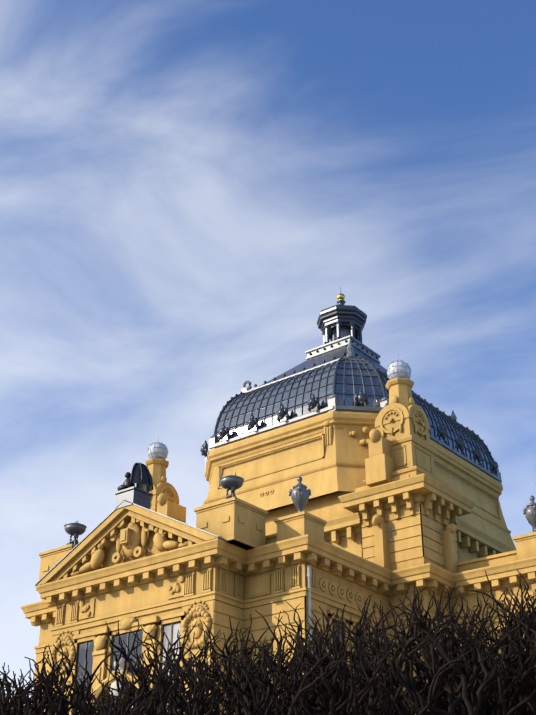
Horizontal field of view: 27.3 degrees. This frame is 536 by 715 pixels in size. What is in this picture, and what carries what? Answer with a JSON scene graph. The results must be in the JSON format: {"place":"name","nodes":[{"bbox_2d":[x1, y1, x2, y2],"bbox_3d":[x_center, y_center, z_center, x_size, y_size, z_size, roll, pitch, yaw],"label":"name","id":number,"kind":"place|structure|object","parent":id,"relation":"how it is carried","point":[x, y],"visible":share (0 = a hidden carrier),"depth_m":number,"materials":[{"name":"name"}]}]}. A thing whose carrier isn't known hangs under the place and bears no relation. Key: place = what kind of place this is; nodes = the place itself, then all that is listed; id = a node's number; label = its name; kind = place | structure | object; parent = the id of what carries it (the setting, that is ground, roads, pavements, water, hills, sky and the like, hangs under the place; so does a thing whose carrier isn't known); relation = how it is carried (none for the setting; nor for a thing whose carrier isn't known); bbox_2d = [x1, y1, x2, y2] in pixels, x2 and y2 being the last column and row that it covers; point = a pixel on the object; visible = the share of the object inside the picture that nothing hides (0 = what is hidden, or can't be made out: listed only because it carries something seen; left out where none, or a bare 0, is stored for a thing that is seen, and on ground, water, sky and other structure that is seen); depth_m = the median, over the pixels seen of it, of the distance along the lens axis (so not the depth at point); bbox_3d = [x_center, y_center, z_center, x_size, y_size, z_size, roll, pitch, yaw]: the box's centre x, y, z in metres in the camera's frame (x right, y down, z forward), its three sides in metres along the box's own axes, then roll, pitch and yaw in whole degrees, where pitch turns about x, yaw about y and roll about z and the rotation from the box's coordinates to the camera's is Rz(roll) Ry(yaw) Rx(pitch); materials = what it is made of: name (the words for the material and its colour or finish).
{"place":"outdoors","nodes":[
{"label":"outdoors","id":0,"kind":"place"},
{"bbox_2d":[0,647,134,714],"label":"bare shrub","id":1,"kind":"object","parent":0,"point":[44,694],"visible":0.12,"depth_m":16.14,"materials":[{"name":"brown plant"}]},
{"bbox_2d":[0,638,247,714],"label":"bare shrub","id":2,"kind":"object","parent":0,"point":[60,703],"visible":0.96,"depth_m":14.21,"materials":[{"name":"brown plant"}]},
{"bbox_2d":[45,652,223,714],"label":"bare shrub","id":3,"kind":"object","parent":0,"point":[91,688],"visible":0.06,"depth_m":19.79,"materials":[{"name":"brown plant"}]},
{"bbox_2d":[95,610,351,714],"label":"bare shrub","id":4,"kind":"object","parent":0,"point":[180,655],"visible":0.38,"depth_m":17.33,"materials":[{"name":"brown plant"}]},
{"bbox_2d":[0,0,535,703],"label":"sky","id":5,"kind":"structure","parent":0,"point":[187,187],"materials":[{"name":"blue"}]},
{"bbox_2d":[21,497,535,714],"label":"building","id":6,"kind":"structure","parent":0,"point":[220,564],"depth_m":42.70,"materials":[{"name":"yellow paint"}]},
{"bbox_2d":[64,521,86,544],"bbox_3d":[-8.445,7.864,48.139,1.000,1.500,0.992,-20,-34,33],"label":"urn","id":7,"kind":"object","parent":6,"relation":"on","point":[76,529],"visible":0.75,"depth_m":48.02,"materials":[{"name":"metal"}]},
{"bbox_2d":[114,462,153,508],"bbox_3d":[-5.466,5.324,45.516,1.646,2.025,1.284,-20,-34,33],"label":"apex sculpture","id":8,"kind":"object","parent":6,"relation":"on","point":[139,494],"visible":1,"depth_m":45.09,"materials":[{"name":"black metal"}]},
{"bbox_2d":[219,472,243,498],"bbox_3d":[-1.431,5.279,43.308,1.000,1.500,0.992,-20,-34,33],"label":"urn","id":9,"kind":"object","parent":6,"relation":"on","point":[232,483],"visible":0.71,"depth_m":43.18,"materials":[{"name":"metal"}]},
{"bbox_2d":[289,476,310,511],"bbox_3d":[1.251,5.482,43.078,0.743,1.824,0.743,-20,-34,33],"label":"urn","id":10,"kind":"object","parent":6,"relation":"on","point":[299,493],"visible":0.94,"depth_m":42.86,"materials":[{"name":"metal"}]},
{"bbox_2d":[265,465,514,573],"bbox_3d":[4.801,12.515,56.683,19.460,4.520,19.852,-20,-34,33],"label":"storey","id":11,"kind":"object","parent":6,"relation":"on","point":[406,517],"depth_m":46.42,"materials":[{"name":"yellow paint"}]},
{"bbox_2d":[145,435,178,511],"bbox_3d":[-5.909,7.030,58.034,2.100,6.428,2.100,-20,-34,33],"label":"pinnacle","id":12,"kind":"object","parent":11,"relation":"on","point":[157,464],"visible":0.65,"depth_m":58.02,"materials":[{"name":"yellow paint"}]},
{"bbox_2d":[157,389,515,549],"bbox_3d":[4.508,7.667,57.286,13.600,5.500,16.180,-20,-34,33],"label":"drum","id":13,"kind":"object","parent":11,"relation":"on","point":[334,447],"visible":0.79,"depth_m":52.07,"materials":[{"name":"yellow paint"}]},
{"bbox_2d":[214,335,492,472],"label":"dome ribs","id":14,"kind":"object","parent":13,"relation":"on","point":[350,347],"visible":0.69,"depth_m":56.60,"materials":[{"name":"grey metal"}]},
{"bbox_2d":[317,287,366,344],"bbox_3d":[4.209,-2.159,62.939,2.716,4.400,2.716,-20,-34,33],"label":"lantern","id":15,"kind":"object","parent":14,"relation":"on","point":[338,321],"visible":0.65,"depth_m":61.95,"materials":[{"name":"metal"}]},
{"bbox_2d":[216,360,493,473],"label":"glass dome","id":16,"kind":"structure","parent":13,"relation":"on","point":[349,399],"depth_m":53.76,"materials":[{"name":"blue glass"}]},
{"bbox_2d":[375,360,435,475],"bbox_3d":[6.038,2.627,49.806,2.100,6.428,2.100,-20,-34,33],"label":"pinnacle","id":17,"kind":"object","parent":11,"relation":"on","point":[402,425],"visible":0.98,"depth_m":48.83,"materials":[{"name":"yellow paint"}]},
{"bbox_2d":[523,495,535,531],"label":"urn","id":18,"kind":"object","parent":6,"relation":"on","point":[529,512],"depth_m":44.75,"materials":[{"name":"grey metal"}]},
{"bbox_2d":[185,601,404,714],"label":"bare shrub","id":19,"kind":"object","parent":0,"point":[305,669],"visible":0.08,"depth_m":20.19,"materials":[{"name":"brown plant"}]},
{"bbox_2d":[189,584,535,714],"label":"bare shrub","id":20,"kind":"object","parent":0,"point":[325,671],"visible":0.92,"depth_m":14.59,"materials":[{"name":"brown plant"}]},
{"bbox_2d":[328,583,535,714],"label":"bare shrub","id":21,"kind":"object","parent":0,"point":[427,674],"visible":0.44,"depth_m":15.73,"materials":[{"name":"brown plant"}]},
{"bbox_2d":[371,570,535,714],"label":"bare shrub","id":22,"kind":"object","parent":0,"point":[453,664],"visible":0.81,"depth_m":14.67,"materials":[{"name":"brown plant"}]},
{"bbox_2d":[436,600,534,713],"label":"bare shrub","id":23,"kind":"object","parent":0,"point":[491,642],"depth_m":19.87,"materials":[{"name":"brown plant"}]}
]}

